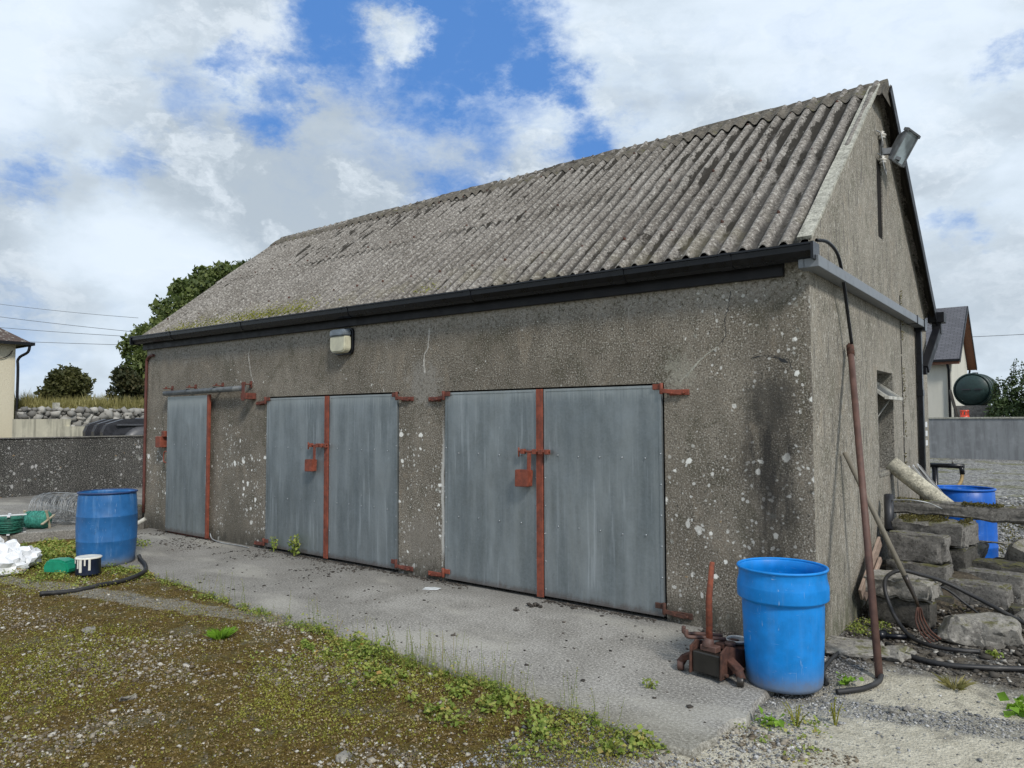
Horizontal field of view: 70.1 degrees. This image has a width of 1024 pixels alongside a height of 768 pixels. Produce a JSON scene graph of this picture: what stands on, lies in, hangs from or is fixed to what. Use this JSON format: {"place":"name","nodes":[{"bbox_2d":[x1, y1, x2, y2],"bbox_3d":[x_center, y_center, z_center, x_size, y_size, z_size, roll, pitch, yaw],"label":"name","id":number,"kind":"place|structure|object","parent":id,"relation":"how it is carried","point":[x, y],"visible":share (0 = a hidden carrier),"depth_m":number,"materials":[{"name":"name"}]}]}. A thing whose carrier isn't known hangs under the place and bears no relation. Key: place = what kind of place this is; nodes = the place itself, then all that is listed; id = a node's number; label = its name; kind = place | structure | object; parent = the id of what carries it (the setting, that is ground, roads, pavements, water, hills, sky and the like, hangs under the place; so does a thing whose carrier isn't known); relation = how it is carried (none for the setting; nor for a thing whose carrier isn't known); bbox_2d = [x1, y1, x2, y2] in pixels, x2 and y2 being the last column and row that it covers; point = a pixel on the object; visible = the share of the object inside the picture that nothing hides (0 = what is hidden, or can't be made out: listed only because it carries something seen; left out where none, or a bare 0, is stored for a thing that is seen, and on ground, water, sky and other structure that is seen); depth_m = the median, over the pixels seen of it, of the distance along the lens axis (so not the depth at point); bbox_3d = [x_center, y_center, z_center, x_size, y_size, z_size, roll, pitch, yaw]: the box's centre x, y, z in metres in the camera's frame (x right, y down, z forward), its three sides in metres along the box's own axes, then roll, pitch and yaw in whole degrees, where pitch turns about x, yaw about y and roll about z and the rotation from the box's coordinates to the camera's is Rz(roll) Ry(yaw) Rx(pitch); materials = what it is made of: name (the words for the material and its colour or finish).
{"place":"outdoors","nodes":[
{"label":"outdoors","id":0,"kind":"place"},
{"bbox_2d":[14,406,142,418],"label":"field bank","id":1,"kind":"structure","parent":0,"point":[90,407],"depth_m":27.95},
{"bbox_2d":[33,363,96,400],"bbox_3d":[-18.296,0.307,29.937,2.071,2.378,1.801,0,-3,-2],"label":"round bush","id":2,"kind":"object","parent":1,"relation":"on","point":[70,381],"visible":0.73,"depth_m":29.48,"materials":[{"name":"green plant"}]},
{"bbox_2d":[14,389,143,410],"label":"dry grass","id":3,"kind":"structure","parent":1,"relation":"on","point":[36,402],"depth_m":27.46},
{"bbox_2d":[105,363,144,403],"bbox_3d":[-15.560,0.364,30.116,1.722,2.405,2.005,-1,-3,12],"label":"dark bush","id":4,"kind":"object","parent":1,"relation":"on","point":[126,380],"visible":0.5,"depth_m":29.52,"materials":[{"name":"green plant"}]},
{"bbox_2d":[112,258,250,386],"bbox_3d":[-14.594,-1.950,33.054,8.067,7.319,4.541,0,-3,0],"label":"tree","id":5,"kind":"object","parent":1,"relation":"on","point":[185,290],"visible":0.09,"depth_m":32.02,"materials":[{"name":"green plant"}]},
{"bbox_2d":[137,504,143,519],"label":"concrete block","id":6,"kind":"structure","parent":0,"point":[140,515],"depth_m":11.14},
{"bbox_2d":[0,458,1023,767],"bbox_3d":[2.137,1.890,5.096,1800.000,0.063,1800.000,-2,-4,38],"label":"ground","id":7,"kind":"structure","parent":0,"point":[1004,478],"depth_m":4.15,"materials":[{"name":"gravel"}]},
{"bbox_2d":[0,541,13,553],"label":"plastic bag","id":8,"kind":"object","parent":7,"relation":"on","point":[4,548],"visible":0.35,"depth_m":8.03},
{"bbox_2d":[4,539,19,550],"bbox_3d":[-5.692,1.871,8.262,0.258,0.232,0.249,-1,-3,22],"label":"plastic bag","id":9,"kind":"object","parent":8,"relation":"on","point":[13,544],"visible":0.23,"depth_m":8.23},
{"bbox_2d":[0,553,28,575],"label":"plastic bag","id":10,"kind":"object","parent":7,"relation":"on","point":[9,562],"visible":0.91,"depth_m":7.76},
{"bbox_2d":[12,551,25,561],"bbox_3d":[-5.404,1.913,7.966,0.211,0.195,0.267,0,-3,-5],"label":"plastic bag","id":11,"kind":"object","parent":10,"relation":"on","point":[21,556],"visible":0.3,"depth_m":7.94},
{"bbox_2d":[0,328,34,437],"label":"cream house","id":12,"kind":"structure","parent":7,"relation":"on","point":[10,343],"depth_m":26.56,"materials":[{"name":"beige paint"}]},
{"bbox_2d":[15,545,42,565],"bbox_3d":[-5.432,1.911,8.154,0.319,0.212,0.435,1,-3,-27],"label":"plastic bag","id":13,"kind":"object","parent":7,"relation":"on","point":[32,555],"visible":0.59,"depth_m":8.10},
{"bbox_2d":[12,419,84,436],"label":"concrete wall","id":14,"kind":"structure","parent":7,"relation":"on","point":[42,428],"depth_m":19.70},
{"bbox_2d":[44,557,74,573],"bbox_3d":[-4.832,1.942,7.831,0.296,0.150,0.180,-1,-3,8],"label":"plastic container","id":15,"kind":"object","parent":7,"relation":"on","point":[66,564],"visible":0.86,"depth_m":7.75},
{"bbox_2d":[0,435,142,497],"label":"yard wall","id":16,"kind":"structure","parent":7,"relation":"on","point":[31,466],"depth_m":15.42,"materials":[{"name":"concrete"}]},
{"bbox_2d":[0,488,143,542],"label":"concrete yard","id":17,"kind":"structure","parent":7,"relation":"on","point":[19,505],"depth_m":10.78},
{"bbox_2d":[0,513,26,535],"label":"wire reel","id":18,"kind":"object","parent":17,"relation":"on","point":[10,523],"visible":1,"depth_m":9.77,"materials":[{"name":"green plastic"}]},
{"bbox_2d":[23,510,54,528],"bbox_3d":[-6.687,1.910,10.290,0.335,0.275,0.275,0,-3,0],"label":"wire reel","id":19,"kind":"object","parent":17,"relation":"on","point":[38,519],"visible":0.99,"depth_m":10.21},
{"bbox_2d":[28,492,77,524],"bbox_3d":[-6.621,1.822,10.714,0.693,0.466,0.502,0,-3,3],"label":"roll","id":20,"kind":"object","parent":17,"relation":"on","point":[51,502],"visible":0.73,"depth_m":10.62,"materials":[{"name":"metal"}]},
{"bbox_2d":[15,403,143,425],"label":"stone wall","id":21,"kind":"structure","parent":7,"relation":"on","point":[81,416],"depth_m":25.20,"materials":[{"name":"stone"}]},
{"bbox_2d":[81,626,95,633],"bbox_3d":[-3.276,1.916,5.662,0.092,0.065,0.102,-3,-4,39],"label":"loose stone","id":22,"kind":"object","parent":7,"relation":"on","point":[92,628],"visible":0.75,"depth_m":5.65,"materials":[{"name":"stone"}]},
{"bbox_2d":[75,554,101,575],"bbox_3d":[-4.495,1.919,7.743,0.256,0.184,0.255,-1,-3,15],"label":"paint tin","id":23,"kind":"object","parent":7,"relation":"on","point":[88,565],"visible":1,"depth_m":7.65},
{"bbox_2d":[39,554,147,595],"bbox_3d":[-4.125,1.994,7.689,0.560,0.077,1.838,0,-3,0],"label":"hose","id":24,"kind":"object","parent":7,"relation":"on","point":[142,561],"visible":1,"depth_m":7.17,"materials":[{"name":"black rubber"}]},
{"bbox_2d":[83,418,143,435],"bbox_3d":[-9.559,1.541,18.205,1.820,1.390,1.640,-3,-4,43],"label":"oil tank","id":25,"kind":"object","parent":7,"relation":"on","point":[112,427],"visible":0.31,"depth_m":17.56,"materials":[{"name":"black plastic"}]},
{"bbox_2d":[119,693,136,701],"bbox_3d":[-2.245,1.834,4.261,0.060,0.061,0.097,-2,-3,35],"label":"loose stone","id":26,"kind":"object","parent":7,"relation":"on","point":[131,697],"visible":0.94,"depth_m":4.26,"materials":[{"name":"stone"}]},
{"bbox_2d":[203,626,237,639],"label":"grass tuft","id":27,"kind":"object","parent":7,"relation":"on","point":[216,634],"visible":1,"depth_m":5.44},
{"bbox_2d":[0,554,657,767],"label":"moss tufts","id":28,"kind":"object","parent":7,"relation":"on","point":[286,737],"visible":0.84,"depth_m":4.15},
{"bbox_2d":[0,555,658,767],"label":"weed sprigs","id":29,"kind":"object","parent":7,"relation":"on","point":[258,686],"visible":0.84,"depth_m":4.39,"materials":[{"name":"green plant"}]},
{"bbox_2d":[335,751,351,762],"bbox_3d":[-0.813,1.809,3.520,0.071,0.107,0.078,-1,-3,21],"label":"loose stone","id":30,"kind":"object","parent":7,"relation":"on","point":[342,756],"visible":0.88,"depth_m":3.51,"materials":[{"name":"stone"}]},
{"bbox_2d":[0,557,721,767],"bbox_3d":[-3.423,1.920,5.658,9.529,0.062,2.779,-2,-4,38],"label":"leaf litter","id":31,"kind":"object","parent":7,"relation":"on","point":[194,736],"visible":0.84,"depth_m":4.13,"materials":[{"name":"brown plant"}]},
{"bbox_2d":[165,572,624,731],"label":"weed stalks","id":32,"kind":"object","parent":7,"relation":"on","point":[458,663],"visible":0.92,"depth_m":4.63,"materials":[{"name":"green plant"}]},
{"bbox_2d":[0,552,858,767],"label":"pebbles","id":33,"kind":"object","parent":7,"relation":"on","point":[752,736],"visible":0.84,"depth_m":4.31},
{"bbox_2d":[114,528,775,757],"bbox_3d":[-2.236,2.013,7.236,9.665,0.090,2.104,-2,-4,38],"label":"concrete apron","id":34,"kind":"object","parent":7,"relation":"on","point":[498,626],"visible":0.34,"depth_m":5.54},
{"bbox_2d":[75,488,137,567],"bbox_3d":[-4.625,1.631,8.344,0.623,0.820,0.623,-2,-4,38],"label":"barrel","id":35,"kind":"object","parent":34,"relation":"on","point":[106,526],"visible":0.91,"depth_m":8.10,"materials":[{"name":"blue plastic"}]},
{"bbox_2d":[287,534,301,555],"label":"weed","id":36,"kind":"object","parent":34,"relation":"on","point":[294,542],"visible":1,"depth_m":8.63,"materials":[{"name":"green plant"}]},
{"bbox_2d":[137,530,743,722],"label":"crumbs","id":37,"kind":"object","parent":34,"relation":"on","point":[573,606],"visible":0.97,"depth_m":7.27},
{"bbox_2d":[642,678,658,688],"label":"weed","id":38,"kind":"object","parent":34,"relation":"on","point":[652,683],"visible":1,"depth_m":4.36,"materials":[{"name":"green plant"}]},
{"bbox_2d":[677,562,745,686],"bbox_3d":[1.350,1.478,4.672,0.479,0.701,0.488,3,-4,-44],"label":"trolley jack","id":39,"kind":"object","parent":34,"relation":"on","point":[722,658],"visible":0.91,"depth_m":4.56,"materials":[{"name":"brown metal"}]},
{"bbox_2d":[736,557,829,694],"bbox_3d":[1.660,1.467,4.472,0.536,0.710,0.536,-2,-4,38],"label":"barrel","id":40,"kind":"object","parent":34,"relation":"on","point":[785,601],"visible":1,"depth_m":4.27,"materials":[{"name":"blue plastic"}]},
{"bbox_2d":[2,537,892,767],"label":"weed cover","id":41,"kind":"object","parent":7,"relation":"on","point":[70,550],"visible":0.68,"depth_m":4.44,"materials":[{"name":"green plant"}]},
{"bbox_2d":[130,79,945,640],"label":"shed","id":42,"kind":"structure","parent":7,"relation":"on","point":[616,379],"depth_m":6.94,"materials":[{"name":"grey concrete"}]},
{"bbox_2d":[163,394,210,539],"bbox_3d":[-4.594,1.144,10.282,1.276,1.965,0.050,-2,-4,38],"label":"sliding door","id":43,"kind":"structure","parent":42,"relation":"in","point":[187,462],"depth_m":10.21,"materials":[{"name":"grey metal"}]},
{"bbox_2d":[254,396,328,558],"bbox_3d":[-2.711,1.086,8.852,1.485,1.885,0.123,-2,-4,38],"label":"hinged door","id":44,"kind":"structure","parent":42,"relation":"in","point":[297,442],"depth_m":8.79,"materials":[{"name":"grey metal"}]},
{"bbox_2d":[164,283,450,330],"bbox_3d":[-2.825,-0.989,9.269,5.652,0.430,0.445,-2,-4,38],"label":"roof moss","id":45,"kind":"object","parent":42,"relation":"on","point":[266,314],"visible":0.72,"depth_m":9.41,"materials":[{"name":"green plant"}]},
{"bbox_2d":[328,392,413,571],"bbox_3d":[-1.570,1.033,8.003,1.370,1.870,0.069,-2,-4,38],"label":"hinged door","id":46,"kind":"structure","parent":42,"relation":"in","point":[363,527],"depth_m":8.04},
{"bbox_2d":[428,389,549,596],"bbox_3d":[-0.268,0.989,6.955,1.535,1.875,0.123,-2,-4,38],"label":"hinged door","id":47,"kind":"structure","parent":42,"relation":"in","point":[494,451],"depth_m":6.91,"materials":[{"name":"grey metal"}]},
{"bbox_2d":[544,383,692,619],"bbox_3d":[0.842,0.936,6.130,1.400,1.860,0.069,-2,-4,38],"label":"hinged door","id":48,"kind":"structure","parent":42,"relation":"in","point":[604,508],"depth_m":6.17,"materials":[{"name":"grey metal"}]},
{"bbox_2d":[815,238,853,343],"bbox_3d":[2.456,-0.680,5.506,0.076,0.694,0.896,-2,-4,38],"label":"cable","id":49,"kind":"object","parent":42,"relation":"attached to","point":[832,246],"visible":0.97,"depth_m":5.70,"materials":[{"name":"black plastic"}]},
{"bbox_2d":[877,382,902,477],"bbox_3d":[3.611,0.388,7.163,0.292,1.008,0.730,-2,-4,38],"label":"window","id":50,"kind":"structure","parent":42,"relation":"in","point":[882,390],"depth_m":7.16,"materials":[{"name":"metal"}]},
{"bbox_2d":[900,290,907,463],"bbox_3d":[4.207,0.011,7.845,0.054,2.048,0.135,-2,-4,38],"label":"moss","id":51,"kind":"object","parent":42,"relation":"attached to","point":[902,335],"visible":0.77,"depth_m":7.85,"materials":[{"name":"green plant"}]},
{"bbox_2d":[589,734,624,757],"bbox_3d":[0.460,1.752,3.541,0.166,0.113,0.143,1,-3,-16],"label":"weed","id":52,"kind":"object","parent":7,"relation":"on","point":[607,747],"visible":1,"depth_m":3.52,"materials":[{"name":"green plant"}]},
{"bbox_2d":[755,705,784,727],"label":"weed","id":53,"kind":"object","parent":7,"relation":"on","point":[775,721],"visible":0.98,"depth_m":3.90,"materials":[{"name":"green plant"}]},
{"bbox_2d":[782,701,811,725],"bbox_3d":[1.534,1.782,3.932,0.135,0.126,0.093,0,-3,-3],"label":"weed","id":54,"kind":"object","parent":7,"relation":"on","point":[797,716],"visible":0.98,"depth_m":3.93,"materials":[{"name":"green plant"}]},
{"bbox_2d":[829,697,845,725],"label":"weed","id":55,"kind":"object","parent":7,"relation":"on","point":[834,713],"visible":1,"depth_m":3.93,"materials":[{"name":"green plant"}]},
{"bbox_2d":[836,671,863,684],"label":"weed","id":56,"kind":"object","parent":7,"relation":"on","point":[845,680],"visible":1,"depth_m":4.48,"materials":[{"name":"green plant"}]},
{"bbox_2d":[824,639,882,685],"bbox_3d":[2.260,1.850,4.941,0.166,0.036,1.148,-3,-4,42],"label":"hose","id":57,"kind":"object","parent":7,"relation":"on","point":[829,661],"visible":0.4,"depth_m":4.81,"materials":[{"name":"black rubber"}]},
{"bbox_2d":[825,635,889,659],"bbox_3d":[2.411,1.859,5.140,0.444,0.093,0.383,-1,-3,18],"label":"concrete rubble","id":58,"kind":"object","parent":7,"relation":"on","point":[845,647],"visible":0.73,"depth_m":5.07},
{"bbox_2d":[835,674,883,694],"bbox_3d":[2.139,1.827,4.436,0.463,0.046,0.090,2,-3,-31],"label":"hose","id":59,"kind":"object","parent":7,"relation":"on","point":[875,683],"visible":1,"depth_m":4.37,"materials":[{"name":"black rubber"}]},
{"bbox_2d":[846,343,882,677],"bbox_3d":[2.522,0.760,5.245,0.058,2.246,1.349,-1,-3,20],"label":"pole","id":60,"kind":"object","parent":7,"relation":"on","point":[876,646],"visible":0.94,"depth_m":5.11,"materials":[{"name":"brown metal"}]},
{"bbox_2d":[843,452,940,642],"bbox_3d":[2.849,1.193,5.507,0.169,1.353,0.616,2,-4,-42],"label":"manure fork","id":61,"kind":"object","parent":7,"relation":"on","point":[907,581],"visible":1,"depth_m":5.44,"materials":[{"name":"brown wood"}]},
{"bbox_2d":[888,707,899,714],"bbox_3d":[2.127,1.831,4.076,0.064,0.052,0.062,-2,-4,38],"label":"loose stone","id":62,"kind":"object","parent":7,"relation":"on","point":[895,711],"visible":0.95,"depth_m":4.06,"materials":[{"name":"stone"}]},
{"bbox_2d":[879,629,913,639],"bbox_3d":[2.817,1.858,5.398,0.266,0.076,0.094,-1,-3,6],"label":"pipe fitting","id":63,"kind":"object","parent":7,"relation":"on","point":[884,634],"visible":0.68,"depth_m":5.37,"materials":[{"name":"black plastic"}]},
{"bbox_2d":[882,645,916,662],"bbox_3d":[2.614,1.852,5.035,0.294,0.077,0.266,2,-4,-37],"label":"concrete rubble","id":64,"kind":"object","parent":7,"relation":"on","point":[898,654],"visible":0.66,"depth_m":4.96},
{"bbox_2d":[866,595,936,630],"bbox_3d":[3.104,1.794,5.818,0.468,0.224,0.254,-3,-4,45],"label":"concrete block","id":65,"kind":"object","parent":7,"relation":"on","point":[904,610],"depth_m":5.70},
{"bbox_2d":[864,557,881,600],"bbox_3d":[2.970,1.601,6.008,0.024,0.305,0.427,-3,-4,44],"label":"timber plank","id":66,"kind":"object","parent":65,"relation":"on","point":[878,564],"visible":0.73,"depth_m":6.08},
{"bbox_2d":[864,569,942,603],"bbox_3d":[3.109,1.605,5.822,0.342,0.192,0.539,2,-4,-42],"label":"concrete block","id":67,"kind":"object","parent":65,"relation":"on","point":[927,590],"depth_m":5.69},
{"bbox_2d":[858,537,881,599],"bbox_3d":[2.970,1.516,6.051,0.026,0.432,0.650,-3,-4,41],"label":"timber plank","id":68,"kind":"object","parent":67,"relation":"on","point":[875,554],"visible":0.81,"depth_m":6.11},
{"bbox_2d":[824,595,1023,687],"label":"debris","id":69,"kind":"object","parent":7,"relation":"on","point":[1011,660],"visible":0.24,"depth_m":5.03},
{"bbox_2d":[941,586,978,612],"bbox_3d":[3.625,1.719,5.647,0.715,0.317,0.135,-2,-3,31],"label":"hose","id":70,"kind":"object","parent":69,"relation":"on","point":[961,600],"visible":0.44,"depth_m":5.76,"materials":[{"name":"black rubber"}]},
{"bbox_2d":[859,557,1023,637],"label":"rubble mound","id":71,"kind":"object","parent":7,"relation":"on","point":[958,575],"visible":0.09,"depth_m":5.89,"materials":[{"name":"soil"}]},
{"bbox_2d":[936,595,953,603],"bbox_3d":[3.411,1.806,6.086,0.481,0.163,0.232,-2,-3,32],"label":"concrete block","id":72,"kind":"object","parent":71,"relation":"on","point":[946,598],"depth_m":5.90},
{"bbox_2d":[957,567,1023,603],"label":"concrete block","id":73,"kind":"object","parent":71,"relation":"on","point":[1015,580],"depth_m":5.93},
{"bbox_2d":[977,540,1011,557],"bbox_3d":[4.333,1.630,6.736,0.270,0.379,0.674,2,-4,-43],"label":"concrete rubble","id":74,"kind":"object","parent":71,"relation":"on","point":[982,549],"visible":0.24,"depth_m":6.69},
{"bbox_2d":[972,558,1023,572],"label":"concrete block","id":75,"kind":"object","parent":71,"relation":"on","point":[999,564],"depth_m":6.16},
{"bbox_2d":[930,458,964,484],"bbox_3d":[5.000,1.473,8.525,0.390,1.165,1.337,-2,-4,38],"label":"yard tap","id":76,"kind":"object","parent":7,"relation":"on","point":[936,466],"visible":0.39,"depth_m":9.01,"materials":[{"name":"black plastic"}]},
{"bbox_2d":[925,306,976,416],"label":"pale house","id":77,"kind":"structure","parent":7,"relation":"on","point":[954,360],"depth_m":37.24,"materials":[{"name":"paint"}]},
{"bbox_2d":[882,569,1023,653],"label":"hose","id":78,"kind":"object","parent":7,"relation":"on","point":[919,641],"visible":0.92,"depth_m":5.50,"materials":[{"name":"black rubber"}]},
{"bbox_2d":[948,390,958,416],"bbox_3d":[19.937,1.107,32.871,0.120,1.719,0.623,0,-3,-7],"label":"board","id":79,"kind":"object","parent":7,"relation":"on","point":[953,403],"visible":0.64,"depth_m":32.94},
{"bbox_2d":[884,642,1023,671],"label":"hose","id":80,"kind":"object","parent":7,"relation":"on","point":[969,666],"visible":0.77,"depth_m":4.72,"materials":[{"name":"black rubber"}]},
{"bbox_2d":[931,672,976,690],"bbox_3d":[2.671,1.800,4.412,0.249,0.070,0.255,-2,-4,38],"label":"grass tuft","id":81,"kind":"object","parent":7,"relation":"on","point":[962,684],"visible":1,"depth_m":4.39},
{"bbox_2d":[937,485,998,557],"bbox_3d":[4.728,1.532,7.636,0.594,0.902,0.594,-2,-4,38],"label":"barrel","id":82,"kind":"object","parent":7,"relation":"on","point":[987,531],"visible":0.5,"depth_m":7.39,"materials":[{"name":"blue plastic"}]},
{"bbox_2d":[953,372,998,416],"bbox_3d":[21.104,1.372,33.053,1.845,3.780,1.555,2,-4,-42],"label":"oil tank","id":83,"kind":"object","parent":7,"relation":"on","point":[972,392],"visible":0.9,"depth_m":32.53,"materials":[{"name":"plastic"}]},
{"bbox_2d":[929,417,1023,459],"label":"garden wall","id":84,"kind":"structure","parent":7,"relation":"on","point":[996,438],"depth_m":29.37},
{"bbox_2d":[937,612,1023,648],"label":"concrete rubble","id":85,"kind":"object","parent":7,"relation":"on","point":[993,630],"visible":0.95,"depth_m":5.23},
{"bbox_2d":[985,648,1003,659],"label":"weed","id":86,"kind":"object","parent":7,"relation":"on","point":[995,653],"visible":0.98,"depth_m":4.98,"materials":[{"name":"green plant"}]},
{"bbox_2d":[983,358,1023,416],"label":"hedge bush","id":87,"kind":"object","parent":7,"relation":"on","point":[1010,404],"visible":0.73,"depth_m":30.80,"materials":[{"name":"green plant"}]},
{"bbox_2d":[996,496,1023,556],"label":"yard gravel","id":88,"kind":"structure","parent":7,"relation":"on","point":[1007,503],"depth_m":10.82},
{"bbox_2d":[996,692,1023,717],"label":"weed","id":89,"kind":"object","parent":7,"relation":"on","point":[1017,707],"visible":1,"depth_m":4.06,"materials":[{"name":"green plant"}]},
{"bbox_2d":[997,502,1023,553],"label":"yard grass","id":90,"kind":"structure","parent":7,"relation":"on","point":[1004,530],"depth_m":10.16,"materials":[{"name":"plant"}]},
{"bbox_2d":[1004,538,1023,562],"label":"concrete rubble","id":91,"kind":"object","parent":7,"relation":"on","point":[1015,550],"visible":0.43,"depth_m":6.31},
{"bbox_2d":[1008,604,1023,614],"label":"concrete block","id":92,"kind":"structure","parent":7,"relation":"on","point":[1013,609],"depth_m":5.63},
{"bbox_2d":[1014,608,1023,627],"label":"concrete rubble","id":93,"kind":"object","parent":7,"relation":"on","point":[1020,614],"visible":0.27,"depth_m":5.55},
{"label":"concrete block","id":94,"kind":"object","parent":7,"relation":"on","visible":0},
{"bbox_2d":[949,545,978,570],"bbox_3d":[3.767,1.540,6.480,0.477,0.284,0.574,3,-4,-44],"label":"concrete block","id":95,"kind":"object","parent":94,"relation":"on","point":[964,558],"depth_m":6.18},
{"bbox_2d":[892,517,978,549],"bbox_3d":[3.745,1.309,6.481,0.446,0.233,0.609,2,-4,-43],"label":"concrete block","id":96,"kind":"object","parent":95,"relation":"on","point":[965,536],"depth_m":6.28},
{"bbox_2d":[884,494,893,531],"bbox_3d":[3.423,1.167,6.633,0.080,0.335,0.222,-2,-3,28],"label":"pipe","id":97,"kind":"object","parent":96,"relation":"on","point":[888,510],"visible":0.84,"depth_m":6.61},
{"bbox_2d":[892,499,941,508],"bbox_3d":[3.626,1.074,6.538,0.399,0.085,0.070,-1,-3,23],"label":"wire","id":98,"kind":"object","parent":96,"relation":"on","point":[916,500],"visible":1,"depth_m":6.51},
{"bbox_2d":[895,513,973,525],"bbox_3d":[3.772,1.203,6.516,0.587,0.055,0.432,-2,-4,38],"label":"moss","id":99,"kind":"object","parent":96,"relation":"on","point":[929,518],"visible":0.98,"depth_m":6.49,"materials":[{"name":"green plant"}]},
{"bbox_2d":[894,498,1023,524],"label":"concrete post","id":100,"kind":"object","parent":96,"relation":"on","point":[1011,514],"visible":0.77,"depth_m":6.56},
{"bbox_2d":[886,457,953,501],"bbox_3d":[3.939,0.981,7.058,0.591,0.528,0.156,-3,-4,41],"label":"pipe","id":101,"kind":"object","parent":100,"relation":"on","point":[913,480],"visible":0.69,"depth_m":7.03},
{"bbox_2d":[895,497,1004,507],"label":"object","id":102,"kind":"object","parent":100,"relation":"on","point":[980,504],"visible":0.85,"depth_m":6.53,"materials":[{"name":"green plant"}]},
{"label":"concrete block","id":103,"kind":"object","parent":7,"relation":"on","visible":0},
{"bbox_2d":[942,577,1013,610],"bbox_3d":[3.768,1.708,5.914,0.215,0.229,0.472,3,-4,-44],"label":"concrete block","id":104,"kind":"object","parent":103,"relation":"on","point":[998,594],"depth_m":5.81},
{"bbox_2d":[0,0,1023,416],"label":"sky","id":105,"kind":"structure","parent":0,"point":[143,143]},
{"bbox_2d":[726,635,743,644],"bbox_3d":[1.452,1.654,4.708,0.146,0.031,0.146,-1,-3,21],"label":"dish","id":106,"kind":"object","parent":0,"point":[741,640],"visible":0.61,"depth_m":4.75,"materials":[{"name":"metal"}]},
{"bbox_2d":[448,656,1023,767],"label":"gravel","id":107,"kind":"structure","parent":0,"point":[651,761],"depth_m":3.85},
{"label":"concrete block","id":108,"kind":"object","parent":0,"visible":0},
{"bbox_2d":[886,559,953,583],"bbox_3d":[3.474,1.584,6.222,0.261,0.161,0.484,3,-4,-44],"label":"concrete block","id":109,"kind":"object","parent":108,"relation":"on","point":[944,571],"depth_m":6.09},
{"bbox_2d":[888,530,951,564],"bbox_3d":[3.474,1.392,6.232,0.197,0.251,0.456,2,-4,-42],"label":"concrete block","id":110,"kind":"object","parent":109,"relation":"on","point":[924,547],"depth_m":6.15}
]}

